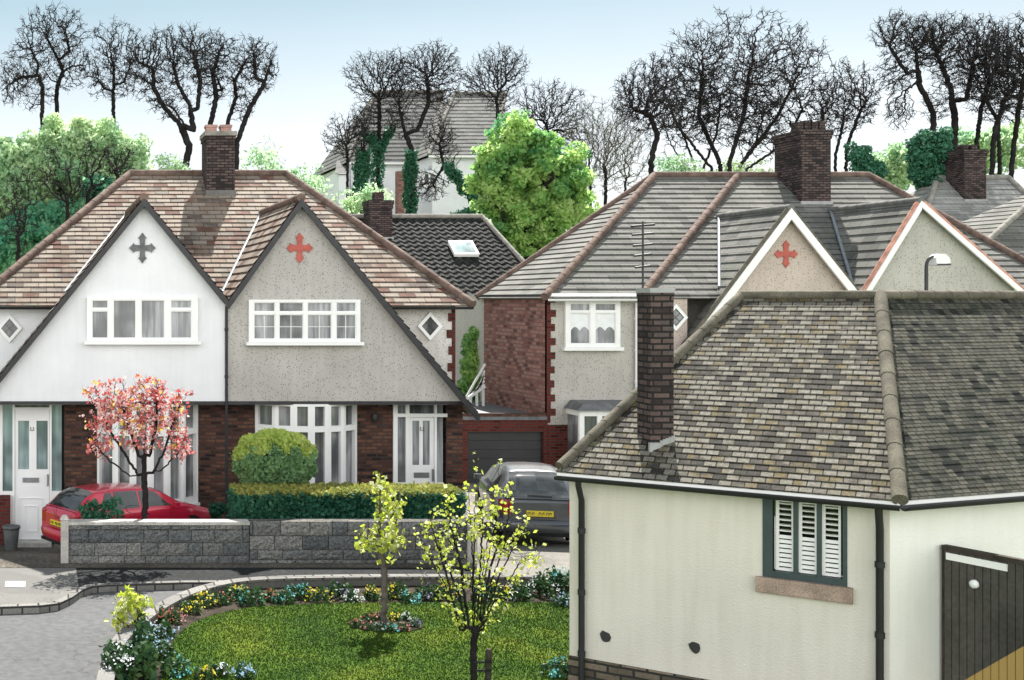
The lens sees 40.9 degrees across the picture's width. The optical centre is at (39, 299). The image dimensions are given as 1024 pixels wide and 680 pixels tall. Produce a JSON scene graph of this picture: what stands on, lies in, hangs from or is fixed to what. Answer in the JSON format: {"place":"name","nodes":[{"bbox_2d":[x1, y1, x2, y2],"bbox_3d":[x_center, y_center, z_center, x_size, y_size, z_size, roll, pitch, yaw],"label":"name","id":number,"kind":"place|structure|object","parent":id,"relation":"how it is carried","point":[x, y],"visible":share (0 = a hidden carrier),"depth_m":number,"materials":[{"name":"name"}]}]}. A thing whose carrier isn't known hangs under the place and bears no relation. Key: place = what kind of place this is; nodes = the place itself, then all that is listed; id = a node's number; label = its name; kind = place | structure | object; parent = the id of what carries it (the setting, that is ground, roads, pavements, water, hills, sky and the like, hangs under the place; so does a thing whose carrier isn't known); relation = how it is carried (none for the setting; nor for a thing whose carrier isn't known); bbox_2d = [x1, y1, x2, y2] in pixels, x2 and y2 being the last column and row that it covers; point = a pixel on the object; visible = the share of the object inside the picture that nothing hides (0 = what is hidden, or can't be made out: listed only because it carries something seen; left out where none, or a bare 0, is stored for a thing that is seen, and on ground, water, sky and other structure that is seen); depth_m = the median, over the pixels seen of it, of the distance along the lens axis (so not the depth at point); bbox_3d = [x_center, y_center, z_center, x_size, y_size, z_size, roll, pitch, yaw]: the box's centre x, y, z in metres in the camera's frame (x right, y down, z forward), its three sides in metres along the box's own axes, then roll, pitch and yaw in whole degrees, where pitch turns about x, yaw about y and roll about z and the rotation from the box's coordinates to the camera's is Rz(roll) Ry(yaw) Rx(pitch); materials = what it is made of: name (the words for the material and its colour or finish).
{"place":"outdoors","nodes":[
{"label":"outdoors","id":0,"kind":"place"},
{"bbox_2d":[0,568,78,604],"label":"pavement","id":1,"kind":"structure","parent":0,"point":[42,585],"depth_m":19.17,"materials":[{"name":"concrete"}]},
{"bbox_2d":[0,589,187,679],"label":"road","id":2,"kind":"structure","parent":0,"point":[68,643],"depth_m":16.48,"materials":[{"name":"concrete"}]},
{"bbox_2d":[0,580,221,613],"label":"kerb","id":3,"kind":"structure","parent":2,"relation":"on","point":[73,597],"depth_m":19.03,"materials":[{"name":"concrete"}]},
{"bbox_2d":[0,543,519,567],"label":"driveway","id":4,"kind":"structure","parent":0,"point":[34,557],"depth_m":20.60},
{"bbox_2d":[2,524,19,550],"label":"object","id":5,"kind":"object","parent":4,"relation":"on","point":[11,534],"visible":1,"depth_m":24.48,"materials":[{"name":"plastic"}]},
{"bbox_2d":[41,482,210,547],"bbox_3d":[1.682,4.105,23.162,3.296,1.219,1.544,0,0,-29],"label":"parked car","id":6,"kind":"object","parent":4,"relation":"on","point":[161,504],"visible":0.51,"depth_m":22.65,"materials":[{"name":"metal"}]},
{"bbox_2d":[79,373,195,518],"bbox_3d":[1.721,2.922,21.243,2.067,3.247,0.997,0,0,0],"label":"blossom tree","id":7,"kind":"object","parent":4,"relation":"on","point":[154,395],"visible":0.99,"depth_m":21.20,"materials":[{"name":"pink plant"}]},
{"bbox_2d":[208,501,227,518],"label":"shrub","id":8,"kind":"object","parent":4,"relation":"on","point":[216,510],"visible":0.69,"depth_m":24.32,"materials":[{"name":"green plant"}]},
{"bbox_2d":[229,427,318,484],"bbox_3d":[4.404,3.504,22.814,1.667,2.200,1.528,0,0,0],"label":"round bush","id":9,"kind":"object","parent":4,"relation":"on","point":[274,455],"visible":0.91,"depth_m":22.32,"materials":[{"name":"green plant"}]},
{"bbox_2d":[76,568,475,586],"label":"pavement","id":10,"kind":"structure","parent":0,"point":[85,576],"depth_m":20.01,"materials":[{"name":"concrete"}]},
{"bbox_2d":[161,602,569,679],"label":"lawn","id":11,"kind":"structure","parent":0,"point":[358,645],"depth_m":15.84,"materials":[{"name":"plant"}]},
{"bbox_2d":[159,653,194,678],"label":"flowering plant","id":12,"kind":"object","parent":11,"relation":"on","point":[185,666],"visible":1,"depth_m":14.55,"materials":[{"name":"plant"}]},
{"bbox_2d":[193,665,215,679],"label":"flowering plant","id":13,"kind":"object","parent":11,"relation":"on","point":[203,672],"visible":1,"depth_m":14.40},
{"bbox_2d":[229,661,257,679],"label":"flowering plant","id":14,"kind":"object","parent":11,"relation":"on","point":[242,670],"visible":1,"depth_m":14.43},
{"bbox_2d":[348,618,422,631],"bbox_3d":[4.782,4.504,16.778,1.007,0.032,0.720,0,0,0],"label":"flower bed","id":15,"kind":"object","parent":11,"relation":"on","point":[402,622],"visible":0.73,"depth_m":16.72,"materials":[{"name":"soil"}]},
{"bbox_2d":[354,471,409,624],"bbox_3d":[4.719,3.456,16.754,0.771,2.163,0.542,0,0,0],"label":"young tree","id":16,"kind":"object","parent":15,"relation":"on","point":[379,543],"visible":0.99,"depth_m":16.75,"materials":[{"name":"green plant"}]},
{"bbox_2d":[412,452,546,679],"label":"young tree","id":17,"kind":"object","parent":11,"relation":"on","point":[474,530],"visible":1,"depth_m":14.36,"materials":[{"name":"green plant"}]},
{"bbox_2d":[473,648,491,679],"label":"tree stake","id":18,"kind":"object","parent":11,"relation":"on","point":[487,670],"visible":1,"depth_m":14.35,"materials":[{"name":"brown wood"}]},
{"bbox_2d":[539,654,567,678],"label":"flowering plant","id":19,"kind":"object","parent":11,"relation":"on","point":[557,662],"visible":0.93,"depth_m":14.53,"materials":[{"name":"plant"}]},
{"bbox_2d":[0,0,1023,230],"label":"sky","id":20,"kind":"structure","parent":0,"point":[585,44],"materials":[{"name":"white"}]},
{"bbox_2d":[463,483,775,585],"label":"driveway","id":21,"kind":"structure","parent":0,"point":[555,551],"depth_m":21.77,"materials":[{"name":"concrete"}]},
{"bbox_2d":[474,461,569,540],"bbox_3d":[9.615,3.899,24.071,1.737,1.407,3.753,0,0,13],"label":"parked car","id":22,"kind":"object","parent":21,"relation":"on","point":[541,496],"visible":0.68,"depth_m":22.53,"materials":[{"name":"metal"}]},
{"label":"ground","id":23,"kind":"structure","parent":0,"visible":0},
{"bbox_2d":[0,166,41,260],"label":"leafy tree","id":24,"kind":"object","parent":23,"relation":"on","point":[19,232],"visible":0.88,"depth_m":41.92,"materials":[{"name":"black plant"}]},
{"bbox_2d":[0,129,59,230],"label":"leafy tree","id":25,"kind":"object","parent":23,"relation":"on","point":[12,154],"visible":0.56,"depth_m":45.18,"materials":[{"name":"green plant"}]},
{"bbox_2d":[0,0,93,140],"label":"bare tree","id":26,"kind":"object","parent":23,"relation":"on","point":[46,32],"visible":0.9,"depth_m":49.94,"materials":[{"name":"black plant"}]},
{"bbox_2d":[0,174,114,274],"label":"leafy tree","id":27,"kind":"object","parent":23,"relation":"on","point":[49,218],"visible":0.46,"depth_m":43.73,"materials":[{"name":"green plant"}]},
{"bbox_2d":[33,143,89,220],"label":"bare tree","id":28,"kind":"object","parent":23,"relation":"on","point":[67,202],"visible":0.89,"depth_m":42.96,"materials":[{"name":"black plant"}]},
{"bbox_2d":[60,514,68,562],"bbox_3d":[0.436,4.154,20.785,0.154,0.931,0.199,0,0,0],"label":"gate post","id":29,"kind":"object","parent":23,"relation":"on","point":[64,518],"visible":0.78,"depth_m":20.70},
{"bbox_2d":[30,111,121,205],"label":"leafy tree","id":30,"kind":"object","parent":23,"relation":"on","point":[74,133],"visible":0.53,"depth_m":45.84,"materials":[{"name":"green plant"}]},
{"bbox_2d":[74,134,114,203],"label":"bare tree","id":31,"kind":"object","parent":23,"relation":"on","point":[89,190],"visible":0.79,"depth_m":43.38,"materials":[{"name":"black plant"}]},
{"bbox_2d":[54,496,137,518],"bbox_3d":[0.992,4.048,21.301,1.459,1.203,0.491,0,0,0],"label":"shrub","id":32,"kind":"object","parent":23,"relation":"on","point":[94,505],"visible":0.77,"depth_m":21.25,"materials":[{"name":"green plant"}]},
{"bbox_2d":[80,14,142,121],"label":"bare tree","id":33,"kind":"object","parent":23,"relation":"on","point":[113,65],"visible":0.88,"depth_m":50.87,"materials":[{"name":"black plant"}]},
{"bbox_2d":[102,142,136,179],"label":"bare tree","id":34,"kind":"object","parent":23,"relation":"on","point":[117,168],"visible":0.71,"depth_m":42.92,"materials":[{"name":"black plant"}]},
{"bbox_2d":[97,129,153,180],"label":"leafy tree","id":35,"kind":"object","parent":23,"relation":"on","point":[139,156],"visible":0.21,"depth_m":46.60,"materials":[{"name":"green plant"}]},
{"bbox_2d":[151,152,190,169],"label":"bush","id":36,"kind":"object","parent":23,"relation":"on","point":[174,166],"visible":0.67,"depth_m":43.87,"materials":[{"name":"green plant"}]},
{"bbox_2d":[119,22,226,169],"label":"bare tree","id":37,"kind":"object","parent":23,"relation":"on","point":[183,127],"visible":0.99,"depth_m":47.91,"materials":[{"name":"black plant"}]},
{"bbox_2d":[190,27,279,169],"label":"bare tree","id":38,"kind":"object","parent":23,"relation":"on","point":[254,64],"visible":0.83,"depth_m":48.84,"materials":[{"name":"black plant"}]},
{"bbox_2d":[0,125,479,546],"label":"semi detached house","id":39,"kind":"structure","parent":23,"relation":"on","point":[239,303],"depth_m":25.02,"materials":[{"name":"orange tile"}]},
{"bbox_2d":[0,314,21,342],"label":"window","id":40,"kind":"structure","parent":39,"relation":"in","point":[9,328],"depth_m":26.23,"materials":[{"name":"white paint"}]},
{"bbox_2d":[15,410,48,539],"bbox_3d":[-0.145,3.699,25.452,0.715,2.762,0.115,0,0,0],"label":"door","id":41,"kind":"structure","parent":39,"relation":"in","point":[31,426],"depth_m":25.45,"materials":[{"name":"white plastic"}]},
{"bbox_2d":[84,297,200,344],"bbox_3d":[2.121,0.446,24.950,2.397,0.963,0.200,0,0,0],"label":"window","id":42,"kind":"structure","parent":39,"relation":"in","point":[110,320],"depth_m":24.98,"materials":[{"name":"white paint"}]},
{"bbox_2d":[97,404,199,505],"bbox_3d":[2.272,3.235,25.155,2.197,2.154,0.774,0,0,0],"label":"bow window","id":43,"kind":"structure","parent":39,"relation":"in","point":[178,481],"depth_m":25.06,"materials":[{"name":"white paint"}]},
{"bbox_2d":[245,300,363,344],"bbox_3d":[5.446,0.477,24.950,2.406,0.936,0.200,0,0,0],"label":"window","id":44,"kind":"structure","parent":39,"relation":"in","point":[270,322],"depth_m":24.96,"materials":[{"name":"white paint"}]},
{"bbox_2d":[255,404,356,484],"bbox_3d":[5.590,3.124,25.219,2.136,1.932,0.580,0,0,0],"label":"bow window","id":45,"kind":"structure","parent":39,"relation":"in","point":[333,428],"depth_m":25.11,"materials":[{"name":"white paint"}]},
{"bbox_2d":[409,417,433,483],"bbox_3d":[8.008,3.772,25.452,0.515,2.617,0.115,0,0,0],"label":"door","id":46,"kind":"structure","parent":39,"relation":"in","point":[421,429],"depth_m":25.45,"materials":[{"name":"white plastic"}]},
{"bbox_2d":[417,312,442,339],"bbox_3d":[8.444,0.582,26.275,0.540,0.621,0.090,0,0,0],"label":"window","id":47,"kind":"structure","parent":39,"relation":"in","point":[429,326],"depth_m":26.23,"materials":[{"name":"white paint"}]},
{"bbox_2d":[239,135,286,169],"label":"leafy tree","id":48,"kind":"object","parent":23,"relation":"on","point":[260,159],"visible":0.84,"depth_m":43.93,"materials":[{"name":"green plant"}]},
{"bbox_2d":[68,519,466,562],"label":"stone boundary wall","id":49,"kind":"structure","parent":23,"relation":"on","point":[212,540],"depth_m":20.74,"materials":[{"name":"stone"}]},
{"bbox_2d":[280,161,332,194],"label":"leafy tree","id":50,"kind":"object","parent":23,"relation":"on","point":[312,183],"visible":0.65,"depth_m":44.81,"materials":[{"name":"green plant"}]},
{"bbox_2d":[121,586,567,679],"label":"flower bed","id":51,"kind":"object","parent":23,"relation":"on","point":[196,616],"visible":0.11,"depth_m":18.17,"materials":[{"name":"soil"}]},
{"bbox_2d":[104,585,154,631],"bbox_3d":[1.211,4.180,16.321,0.616,0.717,0.530,0,0,34],"label":"leafy shrub","id":52,"kind":"object","parent":51,"relation":"on","point":[132,605],"visible":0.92,"depth_m":16.28,"materials":[{"name":"yellow plant"}]},
{"bbox_2d":[100,638,159,679],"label":"flowering plant","id":53,"kind":"object","parent":51,"relation":"on","point":[144,652],"visible":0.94,"depth_m":14.45,"materials":[{"name":"plant"}]},
{"bbox_2d":[123,616,179,662],"bbox_3d":[1.375,4.302,15.360,0.690,0.551,0.846,0,0,-35],"label":"flowering plant","id":54,"kind":"object","parent":51,"relation":"on","point":[143,631],"visible":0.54,"depth_m":15.31,"materials":[{"name":"plant"}]},
{"bbox_2d":[154,619,179,638],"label":"flowering plant","id":55,"kind":"object","parent":51,"relation":"on","point":[167,626],"visible":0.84,"depth_m":16.21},
{"bbox_2d":[179,600,202,614],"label":"flowering plant","id":56,"kind":"object","parent":51,"relation":"on","point":[197,608],"visible":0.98,"depth_m":17.46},
{"bbox_2d":[190,589,217,607],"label":"flowering plant","id":57,"kind":"object","parent":51,"relation":"on","point":[210,596],"visible":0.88,"depth_m":17.87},
{"bbox_2d":[233,585,265,606],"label":"flowering plant","id":58,"kind":"object","parent":51,"relation":"on","point":[253,594],"visible":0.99,"depth_m":17.96,"materials":[{"name":"plant"}]},
{"bbox_2d":[272,587,295,603],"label":"flowering plant","id":59,"kind":"object","parent":51,"relation":"on","point":[282,595],"visible":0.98,"depth_m":18.03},
{"bbox_2d":[286,582,310,599],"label":"flowering plant","id":60,"kind":"object","parent":51,"relation":"on","point":[301,589],"visible":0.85,"depth_m":18.34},
{"bbox_2d":[303,585,334,602],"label":"flowering plant","id":61,"kind":"object","parent":51,"relation":"on","point":[318,596],"visible":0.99,"depth_m":18.18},
{"bbox_2d":[327,579,354,599],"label":"flowering plant","id":62,"kind":"object","parent":51,"relation":"on","point":[337,587],"visible":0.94,"depth_m":18.40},
{"bbox_2d":[387,581,409,599],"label":"flowering plant","id":63,"kind":"object","parent":51,"relation":"on","point":[394,590],"visible":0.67,"depth_m":18.36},
{"bbox_2d":[414,583,438,601],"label":"flowering plant","id":64,"kind":"object","parent":51,"relation":"on","point":[422,590],"visible":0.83,"depth_m":18.29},
{"bbox_2d":[503,580,534,601],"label":"flowering plant","id":65,"kind":"object","parent":51,"relation":"on","point":[522,592],"visible":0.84,"depth_m":18.28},
{"bbox_2d":[525,570,559,598],"bbox_3d":[7.650,4.364,18.519,0.594,0.405,0.589,0,0,-41],"label":"flowering plant","id":66,"kind":"object","parent":51,"relation":"on","point":[534,584],"visible":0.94,"depth_m":18.49,"materials":[{"name":"plant"}]},
{"bbox_2d":[542,564,569,593],"bbox_3d":[8.153,4.343,18.858,0.608,0.440,0.642,0,0,0],"label":"flowering plant","id":67,"kind":"object","parent":51,"relation":"on","point":[562,578],"visible":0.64,"depth_m":18.81,"materials":[{"name":"plant"}]},
{"bbox_2d":[320,107,370,200],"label":"bare tree","id":68,"kind":"object","parent":23,"relation":"on","point":[348,140],"visible":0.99,"depth_m":59.93,"materials":[{"name":"black plant"}]},
{"bbox_2d":[226,480,468,519],"bbox_3d":[5.500,3.997,21.847,4.258,1.405,1.114,0,0,0],"label":"hedge","id":69,"kind":"object","parent":23,"relation":"on","point":[322,500],"visible":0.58,"depth_m":21.43,"materials":[{"name":"green plant"}]},
{"bbox_2d":[343,129,373,213],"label":"ivy","id":70,"kind":"object","parent":23,"relation":"on","point":[361,169],"visible":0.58,"depth_m":59.80,"materials":[{"name":"green plant"}]},
{"bbox_2d":[329,179,395,213],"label":"bush","id":71,"kind":"object","parent":23,"relation":"on","point":[363,197],"visible":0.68,"depth_m":46.77,"materials":[{"name":"green plant"}]},
{"bbox_2d":[342,46,413,199],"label":"bare tree","id":72,"kind":"object","parent":23,"relation":"on","point":[378,144],"visible":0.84,"depth_m":61.86,"materials":[{"name":"black plant"}]},
{"bbox_2d":[313,90,507,213],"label":"hilltop house","id":73,"kind":"structure","parent":23,"relation":"on","point":[474,118],"depth_m":75.03,"materials":[{"name":"paint"}]},
{"bbox_2d":[381,37,467,213],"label":"bare tree","id":74,"kind":"object","parent":23,"relation":"on","point":[410,201],"visible":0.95,"depth_m":60.87,"materials":[{"name":"black plant"}]},
{"bbox_2d":[351,192,524,293],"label":"bungalow","id":75,"kind":"object","parent":23,"relation":"on","point":[470,253],"visible":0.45,"depth_m":42.66,"materials":[{"name":"tile"}]},
{"bbox_2d":[410,111,486,217],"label":"bare tree","id":76,"kind":"object","parent":23,"relation":"on","point":[452,173],"visible":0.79,"depth_m":57.88,"materials":[{"name":"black plant"}]},
{"bbox_2d":[456,326,480,401],"bbox_3d":[12.938,1.971,36.152,1.000,2.367,1.219,0,0,0],"label":"bush","id":77,"kind":"object","parent":23,"relation":"on","point":[468,370],"visible":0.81,"depth_m":36.03,"materials":[{"name":"green plant"}]},
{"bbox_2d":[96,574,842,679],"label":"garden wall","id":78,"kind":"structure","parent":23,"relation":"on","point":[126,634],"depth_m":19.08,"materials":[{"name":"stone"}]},
{"bbox_2d":[464,512,476,562],"bbox_3d":[7.386,4.136,20.804,0.184,0.968,0.238,0,0,0],"label":"gate post","id":79,"kind":"object","parent":23,"relation":"on","point":[469,556],"visible":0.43,"depth_m":20.70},
{"bbox_2d":[453,41,529,141],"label":"bare tree","id":80,"kind":"object","parent":23,"relation":"on","point":[498,82],"visible":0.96,"depth_m":62.84,"materials":[{"name":"black plant"}]},
{"bbox_2d":[462,108,600,259],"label":"leafy tree","id":81,"kind":"object","parent":23,"relation":"on","point":[530,183],"visible":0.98,"depth_m":46.35,"materials":[{"name":"green plant"}]},
{"bbox_2d":[508,76,595,145],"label":"bare tree","id":82,"kind":"object","parent":23,"relation":"on","point":[547,126],"visible":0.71,"depth_m":63.75,"materials":[{"name":"black plant"}]},
{"bbox_2d":[558,96,650,209],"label":"bare tree","id":83,"kind":"object","parent":23,"relation":"on","point":[605,163],"visible":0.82,"depth_m":61.82,"materials":[{"name":"grey plant"}]},
{"bbox_2d":[610,51,691,174],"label":"bare tree","id":84,"kind":"object","parent":23,"relation":"on","point":[645,112],"visible":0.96,"depth_m":46.90,"materials":[{"name":"black plant"}]},
{"bbox_2d":[654,147,774,171],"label":"bush","id":85,"kind":"object","parent":23,"relation":"on","point":[673,163],"visible":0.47,"depth_m":49.55,"materials":[{"name":"green plant"}]},
{"bbox_2d":[644,60,794,168],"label":"bare tree","id":86,"kind":"object","parent":23,"relation":"on","point":[692,126],"visible":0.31,"depth_m":50.94,"materials":[{"name":"black plant"}]},
{"bbox_2d":[455,120,1023,484],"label":"semi detached house","id":87,"kind":"structure","parent":23,"relation":"on","point":[554,322],"depth_m":31.50,"materials":[{"name":"grey tile"}]},
{"bbox_2d":[466,364,485,405],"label":"side gate","id":88,"kind":"structure","parent":87,"relation":"attached to","point":[479,388],"depth_m":33.97,"materials":[{"name":"white paint"}]},
{"bbox_2d":[562,301,623,350],"bbox_3d":[14.094,0.665,30.950,1.515,1.286,0.200,0,0,0],"label":"window","id":89,"kind":"structure","parent":87,"relation":"in","point":[588,325],"depth_m":30.94,"materials":[{"name":"white paint"}]},
{"bbox_2d":[674,304,687,330],"bbox_3d":[16.116,0.462,30.785,0.600,0.690,0.090,0,0,0],"label":"window","id":90,"kind":"structure","parent":87,"relation":"in","point":[680,317],"depth_m":30.75,"materials":[{"name":"white paint"}]},
{"bbox_2d":[645,4,837,171],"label":"bare tree","id":91,"kind":"object","parent":23,"relation":"on","point":[704,81],"visible":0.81,"depth_m":48.74,"materials":[{"name":"black plant"}]},
{"bbox_2d":[554,288,1023,679],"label":"cottage","id":92,"kind":"structure","parent":23,"relation":"on","point":[722,463],"depth_m":13.47,"materials":[{"name":"paint"}]},
{"bbox_2d":[630,221,654,287],"bbox_3d":[7.022,-0.517,14.136,0.308,0.774,0.037,0,0,-13],"label":"television aerial","id":93,"kind":"object","parent":92,"relation":"attached to","point":[642,225],"visible":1,"depth_m":14.13,"materials":[{"name":"black paint"}]},
{"bbox_2d":[755,499,852,604],"bbox_3d":[8.129,2.608,12.906,0.873,1.087,0.260,0,0,39],"label":"window","id":94,"kind":"structure","parent":92,"relation":"in","point":[807,542],"depth_m":12.89,"materials":[{"name":"teal paint"}]},
{"bbox_2d":[941,544,1023,679],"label":"door","id":95,"kind":"structure","parent":92,"relation":"in","point":[983,592],"depth_m":12.21,"materials":[{"name":"brown wood"}]},
{"bbox_2d":[802,56,883,171],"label":"bare tree","id":96,"kind":"object","parent":23,"relation":"on","point":[861,104],"visible":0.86,"depth_m":47.91,"materials":[{"name":"black plant"}]},
{"bbox_2d":[843,141,888,178],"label":"ivy stump","id":97,"kind":"object","parent":23,"relation":"on","point":[860,158],"visible":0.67,"depth_m":45.76,"materials":[{"name":"green plant"}]},
{"bbox_2d":[871,140,914,190],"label":"bush","id":98,"kind":"object","parent":23,"relation":"on","point":[895,163],"visible":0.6,"depth_m":54.56,"materials":[{"name":"green plant"}]},
{"bbox_2d":[867,7,957,135],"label":"bare tree","id":99,"kind":"object","parent":23,"relation":"on","point":[927,100],"visible":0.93,"depth_m":49.92,"materials":[{"name":"black plant"}]},
{"bbox_2d":[904,126,953,189],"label":"ivy stump","id":100,"kind":"object","parent":23,"relation":"on","point":[924,156],"visible":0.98,"depth_m":45.26,"materials":[{"name":"green plant"}]},
{"bbox_2d":[924,254,950,289],"bbox_3d":[17.700,2.055,24.000,0.460,5.895,0.220,0,0,0],"label":"street lamp","id":101,"kind":"object","parent":23,"relation":"on","point":[937,259],"visible":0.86,"depth_m":23.97,"materials":[{"name":"grey metal"}]},
{"bbox_2d":[907,9,1006,150],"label":"bare tree","id":102,"kind":"object","parent":23,"relation":"on","point":[945,75],"visible":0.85,"depth_m":49.88,"materials":[{"name":"black plant"}]},
{"bbox_2d":[910,144,1023,255],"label":"detached house","id":103,"kind":"structure","parent":23,"relation":"on","point":[968,191],"depth_m":44.20,"materials":[{"name":"tile"}]},
{"bbox_2d":[948,117,1023,174],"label":"bush","id":104,"kind":"object","parent":23,"relation":"on","point":[969,136],"visible":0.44,"depth_m":57.48,"materials":[{"name":"green plant"}]},
{"bbox_2d":[957,18,1023,148],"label":"bare tree","id":105,"kind":"object","parent":23,"relation":"on","point":[978,132],"visible":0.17,"depth_m":50.93,"materials":[{"name":"black plant"}]},
{"bbox_2d":[962,22,1023,174],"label":"bare tree","id":106,"kind":"object","parent":23,"relation":"on","point":[1005,91],"visible":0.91,"depth_m":48.94,"materials":[{"name":"black plant"}]},
{"bbox_2d":[987,11,1023,177],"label":"bare tree","id":107,"kind":"object","parent":23,"relation":"on","point":[1017,114],"visible":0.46,"depth_m":49.95,"materials":[{"name":"black plant"}]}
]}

